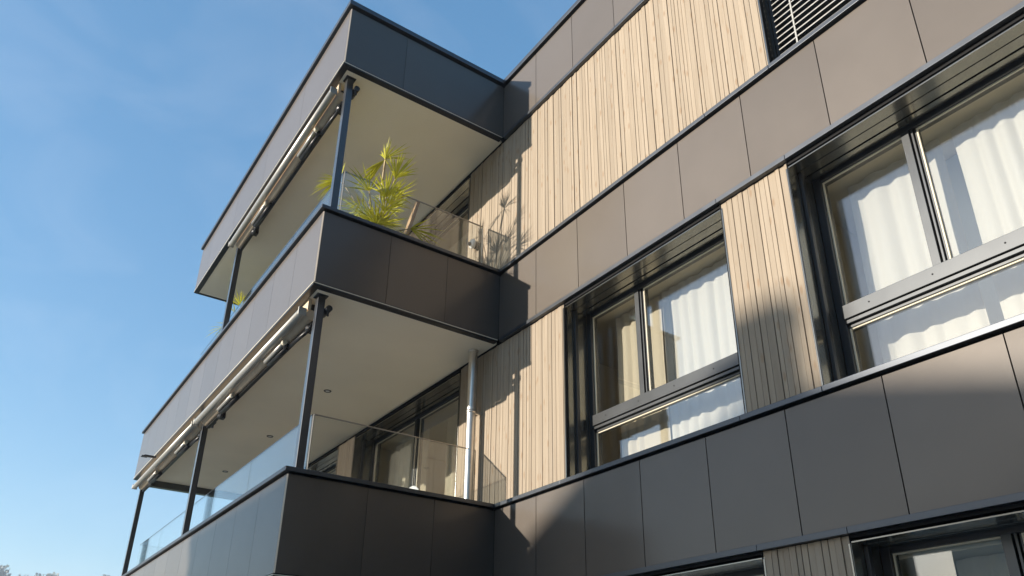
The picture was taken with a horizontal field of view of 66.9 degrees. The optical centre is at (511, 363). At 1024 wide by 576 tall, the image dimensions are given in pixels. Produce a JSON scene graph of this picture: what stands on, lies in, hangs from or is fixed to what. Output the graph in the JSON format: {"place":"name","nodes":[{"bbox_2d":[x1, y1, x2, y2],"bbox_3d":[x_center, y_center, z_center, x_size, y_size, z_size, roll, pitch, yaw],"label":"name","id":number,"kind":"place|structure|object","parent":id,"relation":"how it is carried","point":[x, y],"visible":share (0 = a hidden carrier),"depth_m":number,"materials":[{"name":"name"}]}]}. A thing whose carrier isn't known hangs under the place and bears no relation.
{"place":"outdoors","nodes":[
{"label":"outdoors","id":0,"kind":"place"},
{"bbox_2d":[0,0,576,575],"label":"sky","id":1,"kind":"structure","parent":0,"point":[128,128],"materials":[{"name":"blue"}]},
{"bbox_3d":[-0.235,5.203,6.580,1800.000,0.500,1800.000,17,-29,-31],"label":"ground","id":2,"kind":"structure","parent":0,"visible":0},
{"bbox_2d":[121,0,1023,575],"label":"apartment building","id":3,"kind":"structure","parent":2,"relation":"on","point":[595,168],"depth_m":7.47,"materials":[{"name":"grey metal"}]},
{"bbox_2d":[141,454,155,457],"bbox_3d":[-6.168,1.575,13.151,0.230,0.038,0.110,17,-29,-31],"label":"wind sensor","id":4,"kind":"object","parent":3,"relation":"attached to","point":[146,456],"visible":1,"depth_m":13.14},
{"bbox_2d":[132,421,215,491],"bbox_3d":[-5.680,1.564,12.836,0.307,0.319,4.374,17,-29,-31],"label":"folding awning","id":5,"kind":"object","parent":3,"relation":"attached to","point":[181,445],"visible":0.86,"depth_m":12.54,"materials":[{"name":"grey metal"}]},
{"bbox_2d":[205,290,249,337],"bbox_3d":[-4.604,-0.109,12.798,0.876,2.384,1.262,17,-29,-31],"label":"fan palm","id":6,"kind":"object","parent":3,"relation":"on","point":[239,302],"visible":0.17,"depth_m":12.96,"materials":[{"name":"plant"}]},
{"bbox_2d":[193,298,332,428],"bbox_3d":[-3.228,0.124,9.617,0.307,0.319,4.304,17,-29,-31],"label":"folding awning","id":7,"kind":"object","parent":3,"relation":"attached to","point":[294,329],"visible":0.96,"depth_m":9.10,"materials":[{"name":"grey metal"}]},
{"bbox_2d":[228,82,359,250],"bbox_3d":[-3.183,-2.617,10.865,0.307,0.319,4.284,17,-29,-31],"label":"folding awning","id":8,"kind":"object","parent":3,"relation":"attached to","point":[327,112],"visible":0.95,"depth_m":10.49,"materials":[{"name":"grey metal"}]},
{"bbox_2d":[140,414,475,547],"bbox_3d":[-3.579,2.619,11.169,1.957,1.090,8.295,17,-29,-31],"label":"glass railing","id":9,"kind":"object","parent":3,"relation":"attached to","point":[310,447],"visible":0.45,"depth_m":8.48,"materials":[{"name":"clear glass"}]},
{"bbox_2d":[304,446,338,473],"bbox_3d":[-3.862,3.340,13.718,0.426,2.760,4.330,17,-29,-31],"label":"patio door","id":10,"kind":"structure","parent":3,"relation":"in","point":[328,463],"depth_m":13.30,"materials":[{"name":"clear glass"}]},
{"bbox_2d":[200,171,482,354],"bbox_3d":[-2.969,-0.479,11.687,1.957,1.090,6.295,17,-29,-31],"label":"glass railing","id":11,"kind":"object","parent":3,"relation":"attached to","point":[340,209],"visible":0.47,"depth_m":9.86,"materials":[{"name":"clear glass"}]},
{"bbox_2d":[311,137,444,244],"bbox_3d":[-1.593,-1.639,9.316,1.381,2.344,1.586,17,-29,-31],"label":"fan palm","id":12,"kind":"object","parent":3,"relation":"on","point":[378,218],"visible":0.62,"depth_m":9.15,"materials":[{"name":"plant"}]},
{"bbox_2d":[351,369,460,496],"bbox_3d":[-1.389,1.888,10.473,0.426,2.760,3.230,17,-29,-31],"label":"patio door","id":13,"kind":"structure","parent":3,"relation":"in","point":[447,391],"depth_m":11.09,"materials":[{"name":"black metal"}]},
{"bbox_2d":[404,201,419,234],"bbox_3d":[-1.421,-1.279,9.577,0.471,1.918,0.100,17,-29,-31],"label":"wooden plank","id":14,"kind":"object","parent":3,"relation":"on","point":[413,214],"visible":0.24,"depth_m":9.91,"materials":[{"name":"brown wood"}]},
{"bbox_2d":[398,429,429,490],"bbox_3d":[-1.541,2.346,11.489,0.049,2.650,0.955,17,-29,-31],"label":"curtain","id":15,"kind":"object","parent":3,"relation":"hanging from","point":[405,463],"visible":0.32,"depth_m":11.93,"materials":[{"name":"beige fabric"}]},
{"bbox_2d":[409,175,470,256],"bbox_3d":[-1.336,-0.829,11.696,0.426,2.840,3.240,17,-29,-31],"label":"patio door","id":16,"kind":"structure","parent":3,"relation":"in","point":[456,203],"depth_m":11.76,"materials":[{"name":"black glass"}]},
{"bbox_2d":[444,413,457,495],"bbox_3d":[-0.549,1.761,10.183,0.057,2.650,1.428,17,-29,-31],"label":"curtain","id":17,"kind":"object","parent":3,"relation":"hanging from","point":[450,463],"visible":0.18,"depth_m":10.90,"materials":[{"name":"beige fabric"}]},
{"bbox_2d":[449,234,466,256],"bbox_3d":[-0.922,-0.686,11.958,0.052,2.770,2.919,17,-29,-31],"label":"curtain","id":18,"kind":"object","parent":3,"relation":"hanging from","point":[459,247],"visible":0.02,"depth_m":12.35,"materials":[{"name":"beige fabric"}]},
{"bbox_2d":[468,239,478,249],"bbox_3d":[-0.514,-1.574,10.201,0.143,0.145,0.116,17,-29,-31],"label":"wall lamp","id":19,"kind":"object","parent":3,"relation":"attached to","point":[473,244],"visible":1,"depth_m":10.16,"materials":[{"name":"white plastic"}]},
{"bbox_2d":[616,296,670,456],"bbox_3d":[1.302,0.610,7.613,0.045,2.650,0.653,17,-29,-31],"label":"curtain","id":20,"kind":"object","parent":3,"relation":"hanging from","point":[647,432],"visible":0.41,"depth_m":7.82,"materials":[{"name":"white fabric"}]},
{"bbox_2d":[563,204,746,482],"bbox_3d":[1.319,-0.065,7.095,0.426,1.954,2.255,17,-29,-31],"label":"window","id":21,"kind":"structure","parent":3,"relation":"in","point":[703,236],"depth_m":7.52,"materials":[{"name":"black metal"}]},
{"bbox_2d":[635,551,766,575],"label":"window","id":22,"kind":"structure","parent":3,"relation":"in","point":[751,564],"depth_m":5.75,"materials":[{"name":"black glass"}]},
{"bbox_2d":[662,257,744,438],"bbox_3d":[1.934,0.239,6.784,0.050,2.650,1.520,17,-29,-31],"label":"curtain","id":23,"kind":"object","parent":3,"relation":"hanging from","point":[699,330],"visible":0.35,"depth_m":7.25,"materials":[{"name":"white fabric"}]},
{"bbox_2d":[757,0,781,63],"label":"window","id":24,"kind":"structure","parent":3,"relation":"in","point":[765,4],"depth_m":6.73,"materials":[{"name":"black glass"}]},
{"bbox_2d":[770,0,851,52],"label":"venetian blind","id":25,"kind":"object","parent":3,"relation":"attached to","point":[795,21],"visible":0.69,"depth_m":6.53,"materials":[{"name":"metal"}]},
{"bbox_2d":[786,12,1023,394],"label":"window","id":26,"kind":"structure","parent":3,"relation":"in","point":[997,58],"depth_m":5.46,"materials":[{"name":"black metal"}]},
{"bbox_2d":[848,138,989,362],"bbox_3d":[2.928,-0.346,5.476,0.055,2.650,0.752,17,-29,-31],"label":"curtain","id":27,"kind":"object","parent":3,"relation":"hanging from","point":[893,245],"visible":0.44,"depth_m":5.71,"materials":[{"name":"white fabric"}]},
{"bbox_2d":[848,502,1023,575],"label":"window","id":28,"kind":"structure","parent":3,"relation":"in","point":[1005,523],"depth_m":4.57,"materials":[{"name":"black metal"}]},
{"bbox_2d":[945,154,1004,324],"bbox_3d":[3.527,-0.485,5.156,0.050,2.650,1.981,17,-29,-31],"label":"curtain","id":29,"kind":"object","parent":3,"relation":"hanging from","point":[974,240],"visible":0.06,"depth_m":5.68,"materials":[{"name":"white fabric"}]},
{"bbox_2d":[955,553,1009,575],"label":"curtain","id":30,"kind":"object","parent":3,"relation":"hanging from","point":[993,565],"visible":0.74,"depth_m":4.76,"materials":[{"name":"white fabric"}]},
{"bbox_2d":[951,91,1023,318],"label":"curtain","id":31,"kind":"object","parent":3,"relation":"hanging from","point":[989,145],"visible":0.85,"depth_m":5.30,"materials":[{"name":"white fabric"}]},
{"bbox_3d":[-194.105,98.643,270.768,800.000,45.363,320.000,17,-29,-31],"label":"hill","id":32,"kind":"structure","parent":0,"visible":0},
{"bbox_2d":[0,564,109,575],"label":"distant woods","id":33,"kind":"object","parent":32,"relation":"on","point":[2,571],"visible":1,"depth_m":260.74,"materials":[{"name":"green plant"}]}
]}

